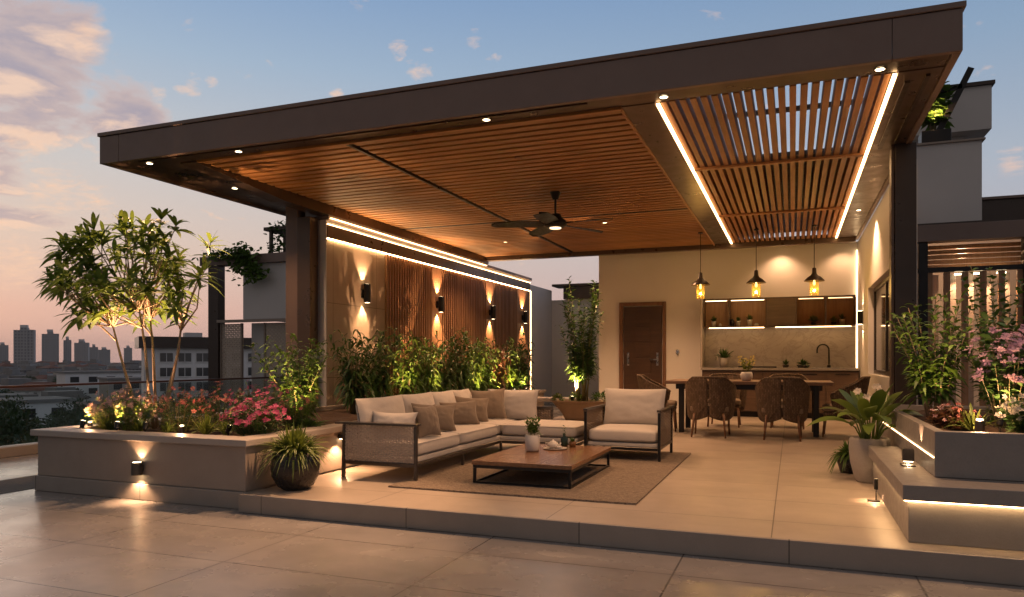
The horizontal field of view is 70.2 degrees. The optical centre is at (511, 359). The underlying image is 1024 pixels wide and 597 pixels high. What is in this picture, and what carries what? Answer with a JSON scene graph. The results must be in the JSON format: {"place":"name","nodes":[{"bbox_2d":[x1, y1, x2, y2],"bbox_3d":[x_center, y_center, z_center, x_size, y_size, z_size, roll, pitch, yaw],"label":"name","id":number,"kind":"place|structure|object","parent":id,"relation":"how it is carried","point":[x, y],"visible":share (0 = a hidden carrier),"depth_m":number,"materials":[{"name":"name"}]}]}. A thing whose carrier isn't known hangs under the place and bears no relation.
{"place":"outdoors","nodes":[
{"label":"outdoors","id":0,"kind":"place"},
{"bbox_2d":[0,378,30,388],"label":"town house","id":1,"kind":"structure","parent":0,"point":[11,381],"depth_m":244.50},
{"bbox_2d":[13,325,35,362],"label":"apartment tower","id":2,"kind":"structure","parent":0,"point":[24,342],"depth_m":1240.89,"materials":[{"name":"grey paint"}]},
{"bbox_2d":[8,382,55,395],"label":"town house","id":3,"kind":"structure","parent":0,"point":[34,390],"depth_m":220.73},
{"bbox_2d":[42,329,58,361],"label":"apartment tower","id":4,"kind":"structure","parent":0,"point":[50,346],"depth_m":1391.58,"materials":[{"name":"grey paint"}]},
{"bbox_2d":[41,390,92,401],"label":"town house","id":5,"kind":"structure","parent":0,"point":[70,393],"depth_m":155.31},
{"bbox_2d":[74,339,89,360],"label":"apartment tower","id":6,"kind":"structure","parent":0,"point":[81,350],"depth_m":1591.98,"materials":[{"name":"grey paint"}]},
{"bbox_2d":[0,402,1023,596],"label":"terrace floor","id":7,"kind":"structure","parent":0,"point":[55,544],"depth_m":4.29,"materials":[{"name":"tile"}]},
{"bbox_2d":[0,475,34,493],"bbox_3d":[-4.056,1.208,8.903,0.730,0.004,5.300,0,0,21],"label":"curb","id":8,"kind":"object","parent":7,"relation":"on","point":[16,484],"depth_m":7.01,"materials":[{"name":"grey concrete"}]},
{"bbox_2d":[0,376,285,457],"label":"terrace parapet","id":9,"kind":"structure","parent":7,"relation":"on","point":[207,385],"depth_m":11.92,"materials":[{"name":"stone"}]},
{"bbox_2d":[200,252,285,380],"bbox_3d":[-4.106,1.040,15.727,4.230,6.340,2.600,0,0,21],"label":"rooftop shelter","id":10,"kind":"object","parent":7,"relation":"on","point":[264,300],"visible":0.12,"depth_m":15.02,"materials":[{"name":"grey metal"}]},
{"bbox_2d":[191,241,269,285],"bbox_3d":[-5.700,-1.926,14.847,2.062,0.940,0.335,0,0,21],"label":"trailing vine","id":11,"kind":"object","parent":10,"relation":"hanging from","point":[242,261],"visible":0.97,"depth_m":14.69,"materials":[{"name":"green plant"}]},
{"bbox_2d":[264,226,285,252],"bbox_3d":[-3.668,-2.428,15.237,2.600,0.585,1.400,0,0,21],"label":"rooftop trellis","id":12,"kind":"object","parent":10,"relation":"on","point":[272,231],"visible":0.2,"depth_m":15.02,"materials":[{"name":"brown metal"}]},
{"bbox_2d":[263,219,285,252],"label":"trellis creeper","id":13,"kind":"object","parent":12,"relation":"attached to","point":[278,248],"visible":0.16,"depth_m":14.93,"materials":[{"name":"green plant"}]},
{"bbox_2d":[30,389,545,508],"bbox_3d":[-1.486,0.928,10.914,2.480,0.561,9.980,0,0,21],"label":"stone planter","id":14,"kind":"object","parent":7,"relation":"on","point":[216,468],"visible":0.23,"depth_m":6.28,"materials":[{"name":"grey stone"}]},
{"bbox_2d":[82,390,147,429],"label":"flowering plant","id":15,"kind":"object","parent":14,"relation":"on","point":[93,411],"visible":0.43,"depth_m":7.05,"materials":[{"name":"green plant"}]},
{"bbox_2d":[33,207,229,428],"bbox_3d":[-3.871,-0.402,7.412,1.777,2.280,1.950,0,0,-28],"label":"tree","id":16,"kind":"object","parent":14,"relation":"on","point":[102,286],"visible":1,"depth_m":7.29,"materials":[{"name":"green plant"}]},
{"bbox_2d":[98,385,166,430],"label":"flowering plant","id":17,"kind":"object","parent":14,"relation":"on","point":[125,419],"visible":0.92,"depth_m":6.92,"materials":[{"name":"green plant"}]},
{"bbox_2d":[146,386,212,431],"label":"flowering plant","id":18,"kind":"object","parent":14,"relation":"on","point":[180,418],"visible":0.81,"depth_m":6.96,"materials":[{"name":"green plant"}]},
{"bbox_2d":[190,412,220,434],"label":"grass tuft","id":19,"kind":"object","parent":14,"relation":"on","point":[205,428],"visible":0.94,"depth_m":6.65,"materials":[{"name":"green plant"}]},
{"bbox_2d":[185,381,249,430],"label":"flowering plant","id":20,"kind":"object","parent":14,"relation":"on","point":[214,404],"visible":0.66,"depth_m":6.99,"materials":[{"name":"pink plant"}]},
{"bbox_2d":[216,397,291,435],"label":"flowering plant","id":21,"kind":"object","parent":14,"relation":"on","point":[255,422],"visible":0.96,"depth_m":6.34,"materials":[{"name":"pink plant"}]},
{"bbox_2d":[226,380,292,429],"bbox_3d":[-2.484,0.440,7.133,0.607,0.504,0.695,0,0,-39],"label":"flowering plant","id":22,"kind":"object","parent":14,"relation":"on","point":[258,396],"visible":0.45,"depth_m":7.08,"materials":[{"name":"pink plant"}]},
{"bbox_2d":[244,332,333,420],"bbox_3d":[-2.264,0.243,7.829,0.906,1.078,1.057,0,0,21],"label":"bamboo shrub","id":23,"kind":"object","parent":14,"relation":"on","point":[307,382],"visible":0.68,"depth_m":7.73,"materials":[{"name":"green plant"}]},
{"bbox_2d":[270,385,321,427],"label":"flowering plant","id":24,"kind":"object","parent":14,"relation":"on","point":[285,403],"visible":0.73,"depth_m":7.12,"materials":[{"name":"green plant"}]},
{"bbox_2d":[280,417,356,429],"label":"ground cover","id":25,"kind":"object","parent":14,"relation":"on","point":[309,423],"visible":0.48,"depth_m":7.04,"materials":[{"name":"green plant"}]},
{"bbox_2d":[322,329,384,413],"bbox_3d":[-2.069,0.230,9.539,0.764,1.239,0.786,0,0,21],"label":"leafy shrub","id":26,"kind":"object","parent":14,"relation":"on","point":[351,383],"visible":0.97,"depth_m":9.47,"materials":[{"name":"green plant"}]},
{"bbox_2d":[354,327,408,397],"bbox_3d":[-1.897,0.152,10.280,0.722,1.217,0.795,0,0,21],"label":"leafy shrub","id":27,"kind":"object","parent":14,"relation":"on","point":[381,384],"visible":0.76,"depth_m":10.23,"materials":[{"name":"green plant"}]},
{"bbox_2d":[384,330,429,395],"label":"leafy shrub","id":28,"kind":"object","parent":14,"relation":"on","point":[407,386],"visible":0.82,"depth_m":10.83,"materials":[{"name":"green plant"}]},
{"bbox_2d":[402,336,445,393],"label":"leafy shrub","id":29,"kind":"object","parent":14,"relation":"on","point":[429,382],"visible":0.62,"depth_m":11.46,"materials":[{"name":"green plant"}]},
{"bbox_2d":[421,331,467,391],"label":"leafy shrub","id":30,"kind":"object","parent":14,"relation":"on","point":[446,376],"visible":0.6,"depth_m":12.12,"materials":[{"name":"green plant"}]},
{"bbox_2d":[442,327,480,389],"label":"leafy shrub","id":31,"kind":"object","parent":14,"relation":"on","point":[463,377],"visible":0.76,"depth_m":12.72,"materials":[{"name":"green plant"}]},
{"bbox_2d":[462,332,491,390],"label":"leafy shrub","id":32,"kind":"object","parent":14,"relation":"on","point":[478,365],"visible":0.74,"depth_m":13.25,"materials":[{"name":"green plant"}]},
{"bbox_2d":[467,346,500,390],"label":"leafy shrub","id":33,"kind":"object","parent":14,"relation":"on","point":[491,374],"visible":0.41,"depth_m":13.78,"materials":[{"name":"green plant"}]},
{"bbox_2d":[484,341,511,390],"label":"leafy shrub","id":34,"kind":"object","parent":14,"relation":"on","point":[499,375],"visible":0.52,"depth_m":14.24,"materials":[{"name":"green plant"}]},
{"bbox_2d":[491,337,520,389],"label":"leafy shrub","id":35,"kind":"object","parent":14,"relation":"on","point":[509,367],"visible":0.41,"depth_m":14.70,"materials":[{"name":"green plant"}]},
{"bbox_2d":[504,333,535,389],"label":"leafy shrub","id":36,"kind":"object","parent":14,"relation":"on","point":[523,372],"visible":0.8,"depth_m":15.13,"materials":[{"name":"green plant"}]},
{"bbox_2d":[314,215,531,406],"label":"feature wall","id":37,"kind":"structure","parent":7,"relation":"on","point":[410,282],"depth_m":12.08,"materials":[{"name":"brown wood"}]},
{"bbox_2d":[97,0,966,406],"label":"pavilion canopy","id":38,"kind":"object","parent":7,"relation":"on","point":[613,136],"visible":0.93,"depth_m":7.42,"materials":[{"name":"brown metal"}]},
{"bbox_2d":[491,191,612,236],"bbox_3d":[0.551,-1.907,9.281,1.556,0.476,1.513,0,0,21],"label":"ceiling fan","id":39,"kind":"object","parent":38,"relation":"hanging from","point":[547,223],"visible":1,"depth_m":9.29,"materials":[{"name":"black metal"}]},
{"bbox_2d":[691,232,709,288],"bbox_3d":[3.176,-1.593,12.279,0.316,1.155,0.316,0,0,21],"label":"pendant lamp","id":40,"kind":"object","parent":38,"relation":"hanging from","point":[700,281],"visible":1,"depth_m":12.26,"materials":[{"name":"black metal"}]},
{"bbox_2d":[746,227,765,286],"bbox_3d":[4.007,-1.593,11.959,0.316,1.155,0.316,0,0,21],"label":"pendant lamp","id":41,"kind":"object","parent":38,"relation":"hanging from","point":[756,279],"visible":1,"depth_m":11.93,"materials":[{"name":"black metal"}]},
{"bbox_2d":[804,225,824,284],"bbox_3d":[4.828,-1.593,11.643,0.316,1.155,0.316,0,0,21],"label":"pendant lamp","id":42,"kind":"object","parent":38,"relation":"hanging from","point":[814,277],"visible":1,"depth_m":11.62,"materials":[{"name":"black metal"}]},
{"bbox_2d":[530,283,598,403],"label":"yard wall","id":43,"kind":"structure","parent":7,"relation":"on","point":[549,356],"depth_m":20.00,"materials":[{"name":"grey paint"}]},
{"bbox_2d":[238,494,1023,585],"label":"deck step","id":44,"kind":"object","parent":7,"relation":"on","point":[965,567],"visible":1,"depth_m":4.54,"materials":[{"name":"stone"}]},
{"bbox_2d":[599,186,888,436],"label":"house","id":45,"kind":"structure","parent":7,"relation":"on","point":[649,306],"depth_m":14.33,"materials":[{"name":"white paint"}]},
{"bbox_2d":[619,301,665,388],"bbox_3d":[2.627,-0.041,14.691,0.940,2.218,0.087,0,0,21],"label":"door","id":46,"kind":"structure","parent":45,"relation":"in","point":[644,327],"depth_m":14.69,"materials":[{"name":"brown wood"}]},
{"bbox_2d":[703,295,855,328],"bbox_3d":[4.963,-0.868,13.647,2.674,0.565,0.347,0,0,21],"label":"wall cabinet","id":47,"kind":"object","parent":45,"relation":"attached to","point":[778,312],"depth_m":13.56,"materials":[{"name":"brown wood"}]},
{"bbox_2d":[767,299,794,324],"bbox_3d":[4.973,-0.870,13.466,0.492,0.484,0.017,0,0,21],"label":"door","id":48,"kind":"structure","parent":47,"relation":"in","point":[779,311],"depth_m":13.46,"materials":[{"name":"brown wood"}]},
{"bbox_2d":[874,276,888,375],"bbox_3d":[5.133,-0.440,9.971,0.040,1.334,3.090,0,0,21],"label":"window","id":49,"kind":"structure","parent":45,"relation":"in","point":[881,291],"depth_m":10.56,"materials":[{"name":"glass"}]},
{"bbox_2d":[881,79,1023,405],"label":"neighbour house","id":50,"kind":"structure","parent":7,"relation":"on","point":[949,180],"depth_m":11.06,"materials":[{"name":"grey paint"}]},
{"bbox_2d":[918,67,973,142],"bbox_3d":[6.647,-3.869,11.263,0.814,1.119,0.350,0,0,21],"label":"roof planter","id":51,"kind":"object","parent":50,"relation":"on","point":[940,133],"visible":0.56,"depth_m":11.11,"materials":[{"name":"black metal"}]},
{"bbox_2d":[921,81,957,130],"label":"rooftop plant","id":52,"kind":"object","parent":51,"relation":"on","point":[934,116],"visible":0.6,"depth_m":11.20,"materials":[{"name":"green plant"}]},
{"bbox_2d":[0,0,1023,362],"label":"sky","id":53,"kind":"structure","parent":0,"point":[72,71],"materials":[{"name":"blue"}]},
{"bbox_2d":[245,413,1023,558],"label":"deck floor","id":54,"kind":"structure","parent":0,"point":[779,481],"depth_m":5.72,"materials":[{"name":"tile"}]},
{"bbox_2d":[270,450,319,490],"bbox_3d":[-1.787,0.915,6.015,0.400,0.310,0.400,0,0,21],"label":"round pot","id":55,"kind":"object","parent":54,"relation":"on","point":[285,479],"visible":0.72,"depth_m":5.86,"materials":[{"name":"grey ceramic"}]},
{"bbox_2d":[254,419,339,480],"bbox_3d":[-1.798,0.741,5.987,0.754,0.500,0.740,0,0,1],"label":"grass plant","id":56,"kind":"object","parent":55,"relation":"in","point":[292,442],"depth_m":5.92,"materials":[{"name":"green plant"}]},
{"bbox_2d":[335,388,594,480],"bbox_3d":[-0.300,0.716,7.601,1.695,0.713,2.840,0,0,21],"label":"corner sofa","id":57,"kind":"object","parent":54,"relation":"on","point":[415,449],"visible":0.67,"depth_m":7.10,"materials":[{"name":"beige fabric"}]},
{"bbox_2d":[370,411,417,437],"bbox_3d":[-1.074,0.601,6.620,0.460,0.250,0.194,0,-14,17],"label":"throw pillow","id":58,"kind":"object","parent":57,"relation":"on","point":[395,417],"visible":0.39,"depth_m":6.56,"materials":[{"name":"beige fabric"}]},
{"bbox_2d":[413,404,440,437],"bbox_3d":[-0.788,0.575,6.763,0.155,0.300,0.320,-17,-9,32],"label":"throw pillow","id":59,"kind":"object","parent":57,"relation":"on","point":[427,418],"visible":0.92,"depth_m":6.69,"materials":[{"name":"beige fabric"}]},
{"bbox_2d":[411,403,455,430],"bbox_3d":[-0.792,0.590,7.380,0.460,0.290,0.164,3,-25,-17],"label":"throw pillow","id":60,"kind":"object","parent":57,"relation":"on","point":[445,413],"visible":0.51,"depth_m":7.36,"materials":[{"name":"beige fabric"}]},
{"bbox_2d":[439,400,479,424],"bbox_3d":[-0.572,0.592,7.956,0.420,0.280,0.159,-3,-21,-13],"label":"throw pillow","id":61,"kind":"object","parent":57,"relation":"on","point":[464,412],"visible":0.72,"depth_m":7.92,"materials":[{"name":"beige fabric"}]},
{"bbox_2d":[455,396,488,421],"bbox_3d":[-0.470,0.580,8.395,0.420,0.300,0.154,4,-19,-11],"label":"throw pillow","id":62,"kind":"object","parent":57,"relation":"on","point":[481,408],"visible":0.45,"depth_m":8.37,"materials":[{"name":"beige fabric"}]},
{"bbox_2d":[470,388,506,418],"bbox_3d":[-0.280,0.541,8.712,0.420,0.380,0.165,-4,-18,-1],"label":"throw pillow","id":63,"kind":"object","parent":57,"relation":"on","point":[495,408],"visible":0.63,"depth_m":8.66,"materials":[{"name":"beige fabric"}]},
{"bbox_2d":[388,445,690,504],"bbox_3d":[0.494,1.062,7.151,2.080,0.016,3.100,0,0,21],"label":"woven rug","id":64,"kind":"object","parent":54,"relation":"on","point":[631,477],"visible":0.69,"depth_m":6.34,"materials":[{"name":"beige fabric"}]},
{"bbox_2d":[472,444,610,488],"bbox_3d":[0.315,0.961,6.700,0.890,0.192,1.370,0,0,21],"label":"coffee table","id":65,"kind":"object","parent":64,"relation":"on","point":[569,460],"visible":0.88,"depth_m":6.28,"materials":[{"name":"brown wood"}]},
{"bbox_2d":[525,434,539,451],"bbox_3d":[0.191,0.785,6.838,0.140,0.151,0.140,0,0,21],"label":"plant pot","id":66,"kind":"object","parent":65,"relation":"on","point":[532,442],"visible":0.97,"depth_m":6.78,"materials":[{"name":"white ceramic"}]},
{"bbox_2d":[523,415,541,434],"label":"table plant","id":67,"kind":"object","parent":66,"relation":"on","point":[531,428],"visible":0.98,"depth_m":6.82,"materials":[{"name":"green plant"}]},
{"bbox_2d":[583,388,673,461],"bbox_3d":[1.292,0.703,8.000,0.824,0.739,0.840,0,0,21],"label":"armchair","id":68,"kind":"object","parent":64,"relation":"on","point":[641,418],"visible":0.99,"depth_m":8.07,"materials":[{"name":"beige fabric"}]},
{"bbox_2d":[551,399,605,424],"bbox_3d":[1.128,0.875,11.996,0.950,0.390,0.494,0,0,21],"label":"trough planter","id":69,"kind":"object","parent":54,"relation":"on","point":[572,410],"visible":0.56,"depth_m":11.86,"materials":[{"name":"brown wood"}]},
{"bbox_2d":[555,276,603,400],"bbox_3d":[1.130,-0.332,11.944,0.810,2.070,1.112,0,0,-2],"label":"bamboo tree","id":70,"kind":"object","parent":69,"relation":"in","point":[584,357],"visible":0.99,"depth_m":11.84,"materials":[{"name":"green plant"}]},
{"bbox_2d":[636,374,677,431],"bbox_3d":[2.196,0.652,11.067,0.604,0.840,0.697,0,0,15],"label":"wicker chair","id":71,"kind":"object","parent":54,"relation":"on","point":[645,382],"visible":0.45,"depth_m":10.84,"materials":[{"name":"brown wicker"}]},
{"bbox_2d":[685,376,736,437],"bbox_3d":[2.751,0.652,10.117,0.697,0.840,0.604,0,0,21],"label":"wicker chair","id":72,"kind":"object","parent":54,"relation":"on","point":[717,402],"visible":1,"depth_m":9.90,"materials":[{"name":"brown wicker"}]},
{"bbox_2d":[707,373,746,427],"bbox_3d":[3.427,0.652,11.732,0.697,0.840,0.604,0,0,21],"label":"wicker chair","id":73,"kind":"object","parent":54,"relation":"on","point":[740,401],"visible":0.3,"depth_m":11.65,"materials":[{"name":"brown wicker"}]},
{"bbox_2d":[664,379,833,436],"bbox_3d":[3.460,0.693,10.691,2.270,0.755,1.000,0,0,21],"label":"dining table","id":74,"kind":"object","parent":54,"relation":"on","point":[816,386],"visible":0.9,"depth_m":10.36,"materials":[{"name":"brown wood"}]},
{"bbox_2d":[700,298,859,418],"bbox_3d":[4.918,-0.040,13.524,2.735,2.220,0.615,0,0,21],"label":"kitchen counter","id":75,"kind":"object","parent":54,"relation":"on","point":[828,353],"visible":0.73,"depth_m":13.59,"materials":[{"name":"grey stone"}]},
{"bbox_2d":[716,346,733,366],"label":"potted plant","id":76,"kind":"object","parent":75,"relation":"on","point":[724,360],"visible":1,"depth_m":13.81,"materials":[{"name":"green plant"}]},
{"bbox_2d":[732,371,761,410],"bbox_3d":[4.342,0.590,13.467,0.525,0.730,0.040,0,0,21],"label":"cabinet door","id":77,"kind":"structure","parent":75,"relation":"in","point":[750,405],"depth_m":13.43,"materials":[{"name":"brown wood"}]},
{"bbox_2d":[794,372,825,412],"bbox_3d":[5.344,0.590,13.081,0.525,0.730,0.040,0,0,21],"label":"cabinet door","id":78,"kind":"structure","parent":75,"relation":"in","point":[809,375],"depth_m":13.02,"materials":[{"name":"brown wood"}]},
{"bbox_2d":[826,372,858,403],"bbox_3d":[5.845,0.590,12.888,0.525,0.730,0.040,0,0,21],"label":"cabinet door","id":79,"kind":"structure","parent":75,"relation":"in","point":[840,379],"depth_m":12.91,"materials":[{"name":"brown wood"}]},
{"bbox_2d":[755,377,809,441],"bbox_3d":[3.614,0.652,9.742,0.697,0.840,0.604,0,0,21],"label":"wicker chair","id":80,"kind":"object","parent":54,"relation":"on","point":[794,408],"visible":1,"depth_m":9.53,"materials":[{"name":"brown wicker"}]},
{"bbox_2d":[769,374,810,428],"bbox_3d":[4.322,0.652,11.441,0.697,0.840,0.604,0,0,21],"label":"wicker chair","id":81,"kind":"object","parent":54,"relation":"on","point":[802,376],"visible":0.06,"depth_m":11.65,"materials":[{"name":"brown wicker"}]},
{"bbox_2d":[826,440,848,472],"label":"fern","id":82,"kind":"object","parent":54,"relation":"on","point":[845,451],"visible":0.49,"depth_m":6.83,"materials":[{"name":"green plant"}]},
{"bbox_2d":[822,376,870,436],"bbox_3d":[4.615,0.652,10.062,0.604,0.840,0.697,0,0,25],"label":"wicker chair","id":83,"kind":"object","parent":54,"relation":"on","point":[862,382],"visible":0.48,"depth_m":9.82,"materials":[{"name":"brown wicker"}]},
{"bbox_2d":[849,436,890,483],"bbox_3d":[3.121,0.877,6.363,0.332,0.385,0.332,0,0,21],"label":"tall planter pot","id":84,"kind":"object","parent":54,"relation":"on","point":[861,461],"visible":0.73,"depth_m":6.26,"materials":[{"name":"grey ceramic"}]},
{"bbox_2d":[806,383,922,438],"bbox_3d":[3.177,0.467,6.351,0.982,0.535,0.882,0,0,-25],"label":"broad leaf plant","id":85,"kind":"object","parent":84,"relation":"in","point":[859,407],"visible":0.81,"depth_m":6.29,"materials":[{"name":"green plant"}]},
{"bbox_2d":[868,445,1023,550],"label":"stone bench","id":86,"kind":"object","parent":54,"relation":"on","point":[922,504],"visible":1,"depth_m":4.18,"materials":[{"name":"grey stone"}]},
{"bbox_2d":[900,448,915,466],"bbox_3d":[2.702,0.668,4.976,0.085,0.117,0.110,0,0,21],"label":"bench lamp","id":87,"kind":"object","parent":86,"relation":"on","point":[907,455],"visible":1,"depth_m":4.95,"materials":[{"name":"black metal"}]},
{"bbox_2d":[882,404,1023,480],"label":"stone planter","id":88,"kind":"object","parent":86,"relation":"on","point":[991,452],"visible":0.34,"depth_m":4.45,"materials":[{"name":"grey stone"}]},
{"bbox_2d":[886,289,981,419],"bbox_3d":[3.352,-0.034,5.789,0.673,1.032,0.646,0,0,42],"label":"bamboo shrub","id":89,"kind":"object","parent":88,"relation":"on","point":[926,386],"visible":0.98,"depth_m":5.74,"materials":[{"name":"green plant"}]},
{"bbox_2d":[925,404,956,428],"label":"flowering plant","id":90,"kind":"object","parent":88,"relation":"on","point":[934,417],"visible":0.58,"depth_m":5.09,"materials":[{"name":"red plant"}]},
{"bbox_2d":[936,402,981,429],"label":"flowering plant","id":91,"kind":"object","parent":88,"relation":"on","point":[951,410],"visible":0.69,"depth_m":4.96,"materials":[{"name":"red plant"}]},
{"bbox_2d":[942,402,1000,431],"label":"grass tuft","id":92,"kind":"object","parent":88,"relation":"on","point":[971,420],"visible":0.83,"depth_m":4.83,"materials":[{"name":"green plant"}]},
{"bbox_2d":[947,298,1023,403],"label":"leafy shrub","id":93,"kind":"object","parent":88,"relation":"on","point":[985,334],"visible":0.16,"depth_m":5.69,"materials":[{"name":"green plant"}]},
{"bbox_2d":[960,265,1023,365],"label":"climbing plant","id":94,"kind":"object","parent":88,"relation":"on","point":[1006,305],"visible":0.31,"depth_m":6.08,"materials":[{"name":"green plant"}]},
{"bbox_2d":[962,324,1023,427],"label":"flowering shrub","id":95,"kind":"object","parent":88,"relation":"on","point":[1006,369],"visible":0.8,"depth_m":5.09,"materials":[{"name":"pink plant"}]},
{"bbox_2d":[994,392,1023,432],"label":"flowering shrub","id":96,"kind":"object","parent":88,"relation":"on","point":[1016,419],"visible":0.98,"depth_m":4.52,"materials":[{"name":"white plant"}]},
{"bbox_2d":[917,218,1023,405],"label":"slat pavilion","id":97,"kind":"structure","parent":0,"point":[967,231],"depth_m":9.62,"materials":[{"name":"brown wood"}]},
{"label":"ground","id":98,"kind":"structure","parent":0,"visible":0},
{"bbox_2d":[0,411,21,445],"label":"city tree","id":99,"kind":"object","parent":98,"relation":"on","point":[2,437],"visible":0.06,"depth_m":38.52,"materials":[{"name":"green plant"}]},
{"bbox_2d":[0,394,36,439],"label":"city tree","id":100,"kind":"object","parent":98,"relation":"on","point":[8,404],"visible":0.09,"depth_m":66.45,"materials":[{"name":"green plant"}]},
{"bbox_2d":[0,405,43,444],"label":"city tree","id":101,"kind":"object","parent":98,"relation":"on","point":[16,426],"visible":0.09,"depth_m":40.10,"materials":[{"name":"green plant"}]},
{"bbox_2d":[0,396,76,420],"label":"town house","id":102,"kind":"structure","parent":98,"relation":"on","point":[43,406],"depth_m":118.61,"materials":[{"name":"white paint"}]},
{"bbox_2d":[0,411,108,445],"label":"city tree","id":103,"kind":"object","parent":98,"relation":"on","point":[34,437],"depth_m":34.05,"materials":[{"name":"green plant"}]},
{"bbox_2d":[30,409,89,441],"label":"city tree","id":104,"kind":"object","parent":98,"relation":"on","point":[65,421],"depth_m":49.11,"materials":[{"name":"green plant"}]},
{"bbox_2d":[37,408,83,428],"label":"city tree","id":105,"kind":"object","parent":98,"relation":"on","point":[59,421],"visible":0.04,"depth_m":61.17,"materials":[{"name":"green plant"}]},
{"bbox_2d":[40,395,90,426],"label":"city tree","id":106,"kind":"object","parent":98,"relation":"on","point":[73,409],"visible":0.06,"depth_m":67.41,"materials":[{"name":"green plant"}]},
{"bbox_2d":[54,370,140,400],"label":"town house","id":107,"kind":"structure","parent":98,"relation":"on","point":[64,377],"depth_m":197.91,"materials":[{"name":"white paint"}]},
{"bbox_2d":[96,377,140,398],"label":"town house","id":108,"kind":"structure","parent":98,"relation":"on","point":[110,388],"depth_m":184.78,"materials":[{"name":"beige paint"}]},
{"bbox_2d":[135,333,251,406],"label":"apartment block","id":109,"kind":"structure","parent":98,"relation":"on","point":[192,362],"depth_m":144.56,"materials":[{"name":"white paint"}]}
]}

